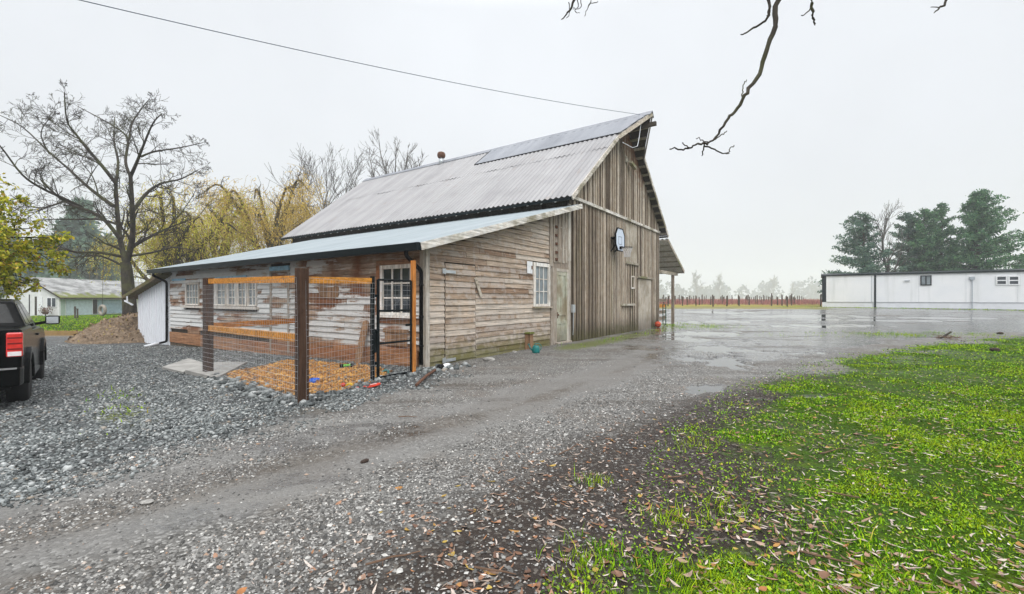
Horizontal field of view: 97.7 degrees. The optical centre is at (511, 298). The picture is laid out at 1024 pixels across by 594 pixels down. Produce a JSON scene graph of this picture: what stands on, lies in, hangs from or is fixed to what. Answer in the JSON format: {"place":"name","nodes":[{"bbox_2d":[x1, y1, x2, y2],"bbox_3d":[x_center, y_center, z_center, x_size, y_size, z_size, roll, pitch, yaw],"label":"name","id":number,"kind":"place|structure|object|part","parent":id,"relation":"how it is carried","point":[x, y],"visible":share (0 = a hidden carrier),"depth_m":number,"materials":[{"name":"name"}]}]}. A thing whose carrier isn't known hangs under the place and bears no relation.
{"place":"outdoors","nodes":[
{"label":"outdoors","id":0,"kind":"place"},
{"bbox_2d":[0,337,473,507],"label":"gravel yard","id":1,"kind":"structure","parent":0,"point":[53,341],"depth_m":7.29,"materials":[{"name":"grey gravel"}]},
{"bbox_2d":[0,299,59,401],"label":"pickup truck","id":2,"kind":"object","parent":1,"relation":"on","point":[23,352],"visible":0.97,"depth_m":7.87,"materials":[{"name":"black paint"}]},
{"bbox_3d":[-10.173,0.284,8.176,1.480,0.370,0.193,0,-1,-44],"label":"rear window","id":3,"kind":"part","parent":2,"relation":"part of","materials":[{"name":"grey glass"}]},
{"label":"side window","id":4,"kind":"part","parent":2,"relation":"part of","materials":[{"name":"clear glass"}]},
{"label":"side window","id":5,"kind":"part","parent":2,"relation":"part of","materials":[{"name":"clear glass"}]},
{"bbox_2d":[0,173,74,299],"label":"leafy tree","id":6,"kind":"object","parent":1,"relation":"on","point":[9,266],"visible":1,"depth_m":11.48,"materials":[{"name":"green plant"}]},
{"bbox_2d":[65,312,145,343],"bbox_3d":[-19.300,1.425,23.400,5.800,1.641,6.000,0,0,0],"label":"dirt pile","id":7,"kind":"object","parent":1,"relation":"on","point":[123,328],"visible":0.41,"depth_m":21.28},
{"bbox_2d":[162,358,201,373],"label":"paving slab","id":8,"kind":"structure","parent":1,"relation":"on","point":[181,366],"depth_m":11.70,"materials":[{"name":"concrete"}]},
{"bbox_2d":[185,361,247,376],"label":"paving slab","id":9,"kind":"structure","parent":1,"relation":"on","point":[197,371],"depth_m":10.73,"materials":[{"name":"concrete"}]},
{"bbox_2d":[201,261,415,402],"bbox_3d":[-4.812,0.524,10.223,6.475,2.704,2.967,0,0,42],"label":"dog run","id":10,"kind":"object","parent":1,"relation":"on","point":[301,279],"visible":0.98,"depth_m":8.79,"materials":[{"name":"brown wood"}]},
{"bbox_2d":[226,359,392,394],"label":"wood chips","id":11,"kind":"object","parent":1,"relation":"on","point":[313,370],"visible":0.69,"depth_m":9.84,"materials":[{"name":"brown wood"}]},
{"bbox_2d":[309,378,319,382],"bbox_3d":[-3.979,1.648,9.023,0.218,0.075,0.218,0,0,0],"label":"dog bowl","id":12,"kind":"object","parent":11,"relation":"on","point":[312,380],"visible":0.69,"depth_m":8.94,"materials":[{"name":"blue plastic"}]},
{"bbox_2d":[340,363,353,367],"bbox_3d":[-4.007,1.623,10.858,0.330,0.105,0.102,0,0,-20],"label":"toy dumbbell","id":13,"kind":"object","parent":11,"relation":"on","point":[347,365],"visible":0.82,"depth_m":10.83,"materials":[{"name":"green plastic"}]},
{"bbox_2d":[341,383,352,386],"bbox_3d":[-3.097,1.615,8.392,0.224,0.082,0.082,0,0,-10],"label":"toy car","id":14,"kind":"object","parent":11,"relation":"on","point":[347,384],"visible":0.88,"depth_m":8.36,"materials":[{"name":"yellow plastic"}]},
{"bbox_2d":[191,361,474,405],"bbox_3d":[-3.873,1.641,8.822,6.048,0.297,3.951,0,0,0],"label":"rubble","id":15,"kind":"object","parent":1,"relation":"on","point":[235,384],"visible":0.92,"depth_m":8.28,"materials":[{"name":"grey stone"}]},
{"bbox_2d":[363,383,380,387],"bbox_3d":[-2.660,1.611,8.285,0.450,0.062,0.210,0,0,-28],"label":"toy paddle","id":16,"kind":"object","parent":15,"relation":"on","point":[374,384],"visible":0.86,"depth_m":8.29,"materials":[{"name":"red plastic"}]},
{"bbox_2d":[354,320,368,362],"bbox_3d":[-3.933,1.123,11.731,0.240,1.100,0.299,0,0,35],"label":"leaning plank","id":17,"kind":"object","parent":1,"relation":"on","point":[364,327],"visible":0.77,"depth_m":11.70,"materials":[{"name":"brown wood"}]},
{"bbox_2d":[436,363,449,368],"bbox_3d":[-1.562,1.551,10.263,0.146,0.150,0.490,0,0,23],"label":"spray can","id":18,"kind":"object","parent":1,"relation":"on","point":[440,366],"visible":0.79,"depth_m":10.09,"materials":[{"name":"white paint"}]},
{"bbox_2d":[79,322,1022,434],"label":"weeds","id":19,"kind":"object","parent":1,"relation":"on","point":[584,346],"visible":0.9,"depth_m":19.44,"materials":[{"name":"green plant"}]},
{"bbox_2d":[44,309,727,343],"bbox_3d":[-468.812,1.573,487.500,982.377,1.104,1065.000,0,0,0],"label":"ground","id":20,"kind":"structure","parent":0,"point":[679,316],"depth_m":34.67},
{"bbox_2d":[0,79,219,314],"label":"bare tree","id":21,"kind":"object","parent":20,"relation":"on","point":[127,276],"visible":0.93,"depth_m":25.80,"materials":[{"name":"grey plant"}]},
{"bbox_2d":[98,248,106,315],"bbox_3d":[-36.605,-1.514,40.000,1.014,6.107,0.260,0,0,19],"label":"tyre swing","id":22,"kind":"object","parent":21,"relation":"hanging from","point":[100,307],"visible":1,"depth_m":39.93,"materials":[{"name":"white rubber"}]},
{"bbox_2d":[165,160,328,254],"bbox_3d":[-23.560,-5.149,42.566,14.559,14.747,12.865,0,0,0],"label":"willow tree","id":23,"kind":"object","parent":20,"relation":"on","point":[279,231],"visible":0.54,"depth_m":39.94,"materials":[{"name":"yellow plant"}]},
{"bbox_2d":[252,143,328,246],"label":"bare tree","id":24,"kind":"object","parent":20,"relation":"on","point":[310,166],"visible":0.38,"depth_m":49.56,"materials":[{"name":"grey plant"}]},
{"bbox_2d":[269,202,313,243],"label":"willow tree","id":25,"kind":"object","parent":20,"relation":"on","point":[298,216],"visible":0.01,"depth_m":46.03,"materials":[{"name":"yellow plant"}]},
{"bbox_2d":[288,142,353,221],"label":"bare tree","id":26,"kind":"object","parent":20,"relation":"on","point":[329,171],"visible":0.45,"depth_m":52.23,"materials":[{"name":"grey plant"}]},
{"bbox_2d":[307,145,375,211],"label":"bare tree","id":27,"kind":"object","parent":20,"relation":"on","point":[351,176],"visible":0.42,"depth_m":53.61,"materials":[{"name":"grey plant"}]},
{"bbox_2d":[360,127,426,176],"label":"bare tree","id":28,"kind":"object","parent":20,"relation":"on","point":[386,164],"visible":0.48,"depth_m":45.05,"materials":[{"name":"grey plant"}]},
{"bbox_2d":[122,110,684,366],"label":"barn","id":29,"kind":"structure","parent":20,"relation":"on","point":[472,234],"depth_m":17.18,"materials":[{"name":"grey wood"}]},
{"bbox_2d":[185,282,199,304],"bbox_3d":[-12.999,-0.194,18.222,1.320,0.908,0.082,0,0,35],"label":"window","id":30,"kind":"structure","parent":29,"relation":"in","point":[192,291],"depth_m":18.21,"materials":[{"name":"paint"}]},
{"bbox_2d":[215,284,226,305],"bbox_3d":[-10.860,-0.194,16.745,0.841,0.908,0.082,0,0,35],"label":"window","id":31,"kind":"structure","parent":29,"relation":"in","point":[219,300],"depth_m":16.76,"materials":[{"name":"paint"}]},
{"bbox_2d":[227,283,236,305],"bbox_3d":[-10.166,-0.194,16.262,0.697,0.908,0.082,0,0,35],"label":"window","id":32,"kind":"structure","parent":29,"relation":"in","point":[231,301],"depth_m":16.26,"materials":[{"name":"paint"}]},
{"bbox_2d":[237,283,246,305],"bbox_3d":[-9.537,-0.194,15.825,0.690,0.908,0.082,0,0,35],"label":"window","id":33,"kind":"structure","parent":29,"relation":"in","point":[241,295],"depth_m":15.82,"materials":[{"name":"paint"}]},
{"bbox_2d":[247,283,257,305],"bbox_3d":[-8.928,-0.194,15.404,0.653,0.908,0.082,0,0,35],"label":"window","id":34,"kind":"structure","parent":29,"relation":"in","point":[251,302],"depth_m":15.40,"materials":[{"name":"paint"}]},
{"bbox_2d":[272,272,286,342],"bbox_3d":[-7.457,0.370,14.379,0.973,2.418,0.043,0,0,35],"label":"side door","id":35,"kind":"structure","parent":29,"relation":"in","point":[276,295],"depth_m":14.40,"materials":[{"name":"white wood"}]},
{"bbox_2d":[80,0,639,114],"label":"overhead cable","id":36,"kind":"object","parent":29,"relation":"attached to","point":[324,55],"visible":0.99,"depth_m":12.18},
{"bbox_2d":[380,264,410,317],"bbox_3d":[-2.910,-0.188,11.202,1.358,1.328,0.150,0,0,35],"label":"window","id":37,"kind":"structure","parent":29,"relation":"in","point":[391,294],"depth_m":11.26,"materials":[{"name":"paint"}]},
{"bbox_2d":[442,263,481,363],"bbox_3d":[-1.292,0.423,11.764,0.072,2.637,1.572,0,0,35],"label":"barn door","id":38,"kind":"structure","parent":29,"relation":"in","point":[460,280],"depth_m":11.69,"materials":[{"name":"grey wood"}]},
{"bbox_2d":[527,261,532,273],"bbox_3d":[0.583,-1.011,14.449,0.030,0.390,0.320,0,0,35],"label":"notice","id":39,"kind":"object","parent":29,"relation":"attached to","point":[529,266],"visible":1,"depth_m":14.48,"materials":[{"name":"white paper"}]},
{"bbox_2d":[532,262,552,307],"bbox_3d":[1.025,-0.440,15.105,0.150,1.520,1.210,0,0,35],"label":"window","id":40,"kind":"structure","parent":29,"relation":"in","point":[541,271],"depth_m":15.12,"materials":[{"name":"paint"}]},
{"bbox_2d":[557,271,566,341],"bbox_3d":[1.821,0.275,16.239,0.102,2.510,0.800,0,0,35],"label":"door","id":41,"kind":"structure","parent":29,"relation":"in","point":[561,276],"depth_m":16.27,"materials":[{"name":"wood"}]},
{"bbox_2d":[571,305,574,331],"bbox_3d":[2.304,0.801,16.866,0.090,1.153,0.200,0,0,35],"label":"meter box","id":42,"kind":"object","parent":29,"relation":"attached to","point":[573,309],"visible":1,"depth_m":16.85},
{"bbox_2d":[611,227,632,256],"bbox_3d":[4.844,-2.493,19.990,0.897,1.310,0.948,0,0,-16],"label":"basketball hoop","id":43,"kind":"object","parent":29,"relation":"attached to","point":[619,239],"visible":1,"depth_m":19.93,"materials":[{"name":"white plastic"}]},
{"bbox_2d":[625,156,636,169],"bbox_3d":[5.750,-6.540,21.561,0.825,0.523,0.243,0,0,-41],"label":"flood light","id":44,"kind":"object","parent":29,"relation":"attached to","point":[632,165],"visible":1,"depth_m":21.48,"materials":[{"name":"grey metal"}]},
{"bbox_2d":[622,124,640,147],"bbox_3d":[5.435,-7.369,20.032,1.115,1.368,0.245,0,0,-26],"label":"cable loop","id":45,"kind":"object","parent":29,"relation":"hanging from","point":[638,139],"visible":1,"depth_m":20.13,"materials":[{"name":"metal"}]},
{"bbox_2d":[638,279,650,329],"bbox_3d":[7.096,0.310,23.915,0.030,2.680,2.096,0,0,35],"label":"plywood door","id":46,"kind":"structure","parent":29,"relation":"in","point":[644,286],"depth_m":23.83,"materials":[{"name":"grey wood"}]},
{"bbox_2d":[662,304,665,324],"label":"farm gate","id":47,"kind":"structure","parent":29,"relation":"attached to","point":[664,315],"depth_m":26.14,"materials":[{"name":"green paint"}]},
{"bbox_2d":[659,299,665,319],"bbox_3d":[9.013,0.778,27.381,0.160,1.600,2.450,0,0,35],"label":"rail fence","id":48,"kind":"object","parent":20,"relation":"on","point":[660,305],"visible":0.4,"depth_m":27.48,"materials":[{"name":"brown wood"}]},
{"bbox_2d":[0,307,1023,593],"bbox_3d":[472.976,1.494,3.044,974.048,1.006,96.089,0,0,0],"label":"driveway","id":49,"kind":"structure","parent":0,"point":[418,439],"depth_m":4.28,"materials":[{"name":"grey gravel"}]},
{"bbox_2d":[140,499,153,504],"bbox_3d":[-2.921,1.627,3.579,0.104,0.038,0.071,-6,-1,8],"label":"stone","id":50,"kind":"object","parent":49,"relation":"on","point":[147,502],"visible":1,"depth_m":3.56,"materials":[{"name":"stone"}]},
{"bbox_2d":[415,369,435,385],"bbox_3d":[-1.707,1.553,8.947,0.056,0.079,1.697,0,0,2],"label":"pipe","id":51,"kind":"object","parent":49,"relation":"on","point":[424,377],"visible":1,"depth_m":8.74,"materials":[{"name":"metal"}]},
{"bbox_2d":[483,357,494,360],"bbox_3d":[-0.602,1.575,11.627,0.321,0.124,0.217,6,0,0],"label":"stone","id":52,"kind":"object","parent":49,"relation":"on","point":[488,358],"visible":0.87,"depth_m":11.56,"materials":[{"name":"stone"}]},
{"bbox_2d":[524,332,534,349],"bbox_3d":[0.541,1.390,14.300,0.260,0.641,0.260,0,0,35],"label":"stub post","id":53,"kind":"object","parent":49,"relation":"on","point":[528,337],"visible":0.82,"depth_m":14.23,"materials":[{"name":"brown wood"}]},
{"bbox_2d":[527,343,541,352],"bbox_3d":[0.670,1.443,13.074,0.421,0.290,0.230,0,0,-40],"label":"watering can","id":54,"kind":"object","parent":49,"relation":"on","point":[535,349],"visible":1,"depth_m":13.02,"materials":[{"name":"teal plastic"}]},
{"bbox_2d":[685,385,722,394],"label":"puddle","id":55,"kind":"object","parent":49,"relation":"on","point":[693,389],"visible":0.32,"depth_m":8.00,"materials":[{"name":"grey liquid"}]},
{"bbox_2d":[664,337,746,346],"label":"puddle","id":56,"kind":"object","parent":49,"relation":"on","point":[691,339],"visible":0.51,"depth_m":17.76,"materials":[{"name":"grey liquid"}]},
{"bbox_2d":[641,331,776,337],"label":"puddle","id":57,"kind":"object","parent":49,"relation":"on","point":[690,333],"visible":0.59,"depth_m":20.22,"materials":[{"name":"grey liquid"}]},
{"bbox_2d":[666,311,755,313],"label":"puddle","id":58,"kind":"object","parent":49,"relation":"on","point":[728,312],"visible":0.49,"depth_m":39.63,"materials":[{"name":"grey liquid"}]},
{"bbox_2d":[659,320,763,323],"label":"puddle","id":59,"kind":"object","parent":49,"relation":"on","point":[719,321],"visible":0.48,"depth_m":29.22,"materials":[{"name":"grey liquid"}]},
{"bbox_2d":[674,357,754,369],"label":"puddle","id":60,"kind":"object","parent":49,"relation":"on","point":[729,363],"visible":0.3,"depth_m":11.37,"materials":[{"name":"grey liquid"}]},
{"bbox_2d":[654,346,774,358],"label":"puddle","id":61,"kind":"object","parent":49,"relation":"on","point":[717,349],"visible":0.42,"depth_m":14.00,"materials":[{"name":"grey liquid"}]},
{"bbox_2d":[700,314,853,317],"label":"puddle","id":62,"kind":"object","parent":49,"relation":"on","point":[798,316],"visible":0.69,"depth_m":34.86,"materials":[{"name":"grey liquid"}]},
{"bbox_2d":[788,352,847,358],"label":"puddle","id":63,"kind":"object","parent":49,"relation":"on","point":[821,353],"visible":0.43,"depth_m":13.22,"materials":[{"name":"grey liquid"}]},
{"bbox_2d":[746,324,893,327],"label":"puddle","id":64,"kind":"object","parent":49,"relation":"on","point":[843,325],"visible":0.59,"depth_m":25.85,"materials":[{"name":"grey liquid"}]},
{"bbox_2d":[811,319,973,321],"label":"puddle","id":65,"kind":"object","parent":49,"relation":"on","point":[889,320],"visible":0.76,"depth_m":30.93,"materials":[{"name":"grey liquid"}]},
{"bbox_2d":[817,316,997,318],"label":"puddle","id":66,"kind":"object","parent":49,"relation":"on","point":[918,317],"visible":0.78,"depth_m":33.78,"materials":[{"name":"grey liquid"}]},
{"bbox_2d":[936,331,959,339],"bbox_3d":[17.214,1.482,17.689,0.947,0.383,1.187,0,0,39],"label":"brush heap","id":67,"kind":"object","parent":49,"relation":"on","point":[946,335],"visible":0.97,"depth_m":17.69,"materials":[{"name":"brown plant"}]},
{"bbox_2d":[0,0,1023,298],"label":"sky","id":68,"kind":"structure","parent":0,"point":[864,107],"materials":[{"name":"white"}]},
{"bbox_2d":[31,306,1021,330],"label":"verge grass","id":69,"kind":"structure","parent":0,"point":[87,317],"depth_m":43.08,"materials":[{"name":"green plant"}]},
{"bbox_2d":[31,313,1023,593],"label":"lawn","id":70,"kind":"structure","parent":0,"point":[683,465],"depth_m":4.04,"materials":[{"name":"green plant"}]},
{"bbox_2d":[38,306,52,315],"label":"flower basket","id":71,"kind":"object","parent":70,"relation":"on","point":[44,311],"visible":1,"depth_m":53.10,"materials":[{"name":"plant"}]},
{"bbox_2d":[0,277,142,315],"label":"cottage","id":72,"kind":"structure","parent":70,"relation":"on","point":[61,296],"depth_m":56.33,"materials":[{"name":"green wood"}]},
{"bbox_2d":[37,297,42,314],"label":"door","id":73,"kind":"structure","parent":72,"relation":"in","point":[39,299],"depth_m":53.93,"materials":[{"name":"white paint"}]},
{"bbox_2d":[47,297,56,306],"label":"window","id":74,"kind":"structure","parent":72,"relation":"in","point":[51,301],"depth_m":53.89,"materials":[{"name":"white paint"}]},
{"bbox_2d":[74,306,77,317],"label":"clothes post","id":75,"kind":"object","parent":70,"relation":"on","point":[75,308],"visible":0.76,"depth_m":46.95,"materials":[{"name":"grey wood"}]},
{"bbox_2d":[71,231,210,292],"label":"willow tree","id":76,"kind":"object","parent":70,"relation":"on","point":[145,277],"visible":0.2,"depth_m":43.83,"materials":[{"name":"yellow plant"}]},
{"bbox_2d":[85,174,274,276],"bbox_3d":[-26.680,-3.657,36.373,11.857,11.978,11.753,0,0,43],"label":"willow tree","id":77,"kind":"object","parent":70,"relation":"on","point":[198,256],"visible":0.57,"depth_m":34.69,"materials":[{"name":"yellow plant"}]},
{"bbox_2d":[119,188,281,264],"bbox_3d":[-26.351,-3.770,38.682,11.570,12.194,11.281,0,0,27],"label":"willow tree","id":78,"kind":"object","parent":70,"relation":"on","point":[223,214],"visible":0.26,"depth_m":38.73,"materials":[{"name":"yellow plant"}]},
{"bbox_2d":[365,416,858,574],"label":"twigs","id":79,"kind":"object","parent":70,"relation":"on","point":[496,570],"visible":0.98,"depth_m":2.75,"materials":[{"name":"brown wood"}]},
{"bbox_2d":[213,365,1023,593],"bbox_3d":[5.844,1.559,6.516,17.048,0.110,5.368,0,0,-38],"label":"fallen leaves","id":80,"kind":"object","parent":70,"relation":"on","point":[896,565],"visible":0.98,"depth_m":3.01,"materials":[{"name":"brown plant"}]},
{"bbox_2d":[536,429,945,593],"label":"grass tufts","id":81,"kind":"object","parent":70,"relation":"on","point":[662,568],"visible":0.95,"depth_m":2.78,"materials":[{"name":"green plant"}]},
{"bbox_2d":[561,0,946,155],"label":"overhanging tree","id":82,"kind":"object","parent":70,"relation":"on","point":[770,37],"visible":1,"depth_m":4.57,"materials":[{"name":"brown plant"}]},
{"bbox_2d":[540,339,1023,593],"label":"clover","id":83,"kind":"object","parent":70,"relation":"on","point":[857,517],"visible":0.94,"depth_m":3.82,"materials":[{"name":"green plant"}]},
{"bbox_2d":[989,348,1000,350],"bbox_3d":[14.665,1.541,13.596,0.274,0.113,0.203,0,0,0],"label":"stone","id":84,"kind":"object","parent":70,"relation":"on","point":[994,349],"visible":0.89,"depth_m":13.54,"materials":[{"name":"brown stone"}]},
{"bbox_2d":[659,299,856,308],"bbox_3d":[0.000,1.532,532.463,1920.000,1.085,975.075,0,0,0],"label":"field","id":85,"kind":"structure","parent":0,"point":[741,306],"depth_m":56.88,"materials":[{"name":"plant"}]},
{"bbox_2d":[0,233,24,291],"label":"conifer tree","id":86,"kind":"object","parent":85,"relation":"on","point":[1,288],"visible":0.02,"depth_m":116.85,"materials":[{"name":"green plant"}]},
{"bbox_2d":[0,245,48,292],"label":"conifer tree","id":87,"kind":"object","parent":85,"relation":"on","point":[29,274],"visible":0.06,"depth_m":106.46,"materials":[{"name":"green plant"}]},
{"bbox_2d":[35,196,120,280],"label":"conifer tree","id":88,"kind":"object","parent":85,"relation":"on","point":[75,228],"visible":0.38,"depth_m":102.52,"materials":[{"name":"green plant"}]},
{"bbox_2d":[93,232,124,280],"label":"conifer tree","id":89,"kind":"object","parent":85,"relation":"on","point":[112,275],"visible":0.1,"depth_m":108.87,"materials":[{"name":"green plant"}]},
{"bbox_2d":[692,271,704,296],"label":"tree","id":90,"kind":"object","parent":85,"relation":"on","point":[697,287],"visible":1,"depth_m":639.28,"materials":[{"name":"grey plant"}]},
{"bbox_2d":[713,274,723,298],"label":"tree","id":91,"kind":"object","parent":85,"relation":"on","point":[719,280],"visible":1,"depth_m":658.96,"materials":[{"name":"grey plant"}]},
{"bbox_2d":[659,298,821,304],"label":"vineyard canes","id":92,"kind":"object","parent":85,"relation":"on","point":[734,301],"visible":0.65,"depth_m":77.73,"materials":[{"name":"brown plant"}]},
{"bbox_2d":[659,276,821,298],"bbox_3d":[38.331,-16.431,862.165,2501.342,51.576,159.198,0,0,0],"label":"distant woodland","id":93,"kind":"object","parent":85,"relation":"on","point":[813,289],"visible":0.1,"depth_m":834.30,"materials":[{"name":"grey plant"}]},
{"bbox_2d":[767,276,777,298],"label":"tree","id":94,"kind":"object","parent":85,"relation":"on","point":[774,283],"visible":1,"depth_m":679.77,"materials":[{"name":"grey plant"}]},
{"bbox_2d":[790,281,796,296],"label":"tree","id":95,"kind":"object","parent":85,"relation":"on","point":[792,286],"visible":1,"depth_m":699.12,"materials":[{"name":"grey plant"}]},
{"bbox_2d":[814,211,895,292],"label":"conifer tree","id":96,"kind":"object","parent":85,"relation":"on","point":[865,263],"visible":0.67,"depth_m":59.51,"materials":[{"name":"green plant"}]},
{"bbox_2d":[856,199,911,271],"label":"bare tree","id":97,"kind":"object","parent":85,"relation":"on","point":[884,229],"visible":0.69,"depth_m":59.43,"materials":[{"name":"grey plant"}]},
{"bbox_2d":[885,212,937,271],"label":"conifer tree","id":98,"kind":"object","parent":85,"relation":"on","point":[908,227],"visible":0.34,"depth_m":63.65,"materials":[{"name":"green plant"}]},
{"bbox_2d":[821,269,1023,308],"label":"mobile home","id":99,"kind":"object","parent":85,"relation":"on","point":[991,289],"visible":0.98,"depth_m":48.65,"materials":[{"name":"white metal"}]},
{"bbox_2d":[920,275,931,284],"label":"window","id":100,"kind":"structure","parent":99,"relation":"in","point":[924,279],"depth_m":48.64,"materials":[{"name":"grey glass"}]},
{"bbox_2d":[996,276,1006,284],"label":"window","id":101,"kind":"structure","parent":99,"relation":"in","point":[1000,280],"depth_m":45.46,"materials":[{"name":"white paint"}]},
{"bbox_2d":[1008,276,1019,284],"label":"window","id":102,"kind":"structure","parent":99,"relation":"in","point":[1012,280],"depth_m":44.95,"materials":[{"name":"white paint"}]},
{"bbox_2d":[904,208,950,270],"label":"conifer tree","id":103,"kind":"object","parent":85,"relation":"on","point":[923,227],"visible":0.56,"depth_m":61.36,"materials":[{"name":"green plant"}]},
{"bbox_2d":[922,203,961,268],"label":"conifer tree","id":104,"kind":"object","parent":85,"relation":"on","point":[942,210],"visible":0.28,"depth_m":62.48,"materials":[{"name":"green plant"}]},
{"bbox_2d":[935,188,1023,270],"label":"conifer tree","id":105,"kind":"object","parent":85,"relation":"on","point":[976,216],"visible":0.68,"depth_m":56.90,"materials":[{"name":"green plant"}]},
{"bbox_2d":[1006,245,1023,268],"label":"conifer tree","id":106,"kind":"object","parent":85,"relation":"on","point":[1018,260],"visible":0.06,"depth_m":62.71,"materials":[{"name":"green plant"}]},
{"bbox_2d":[775,516,1011,593],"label":"grass","id":107,"kind":"structure","parent":0,"point":[922,559],"depth_m":2.65,"materials":[{"name":"green plant"}]}
]}

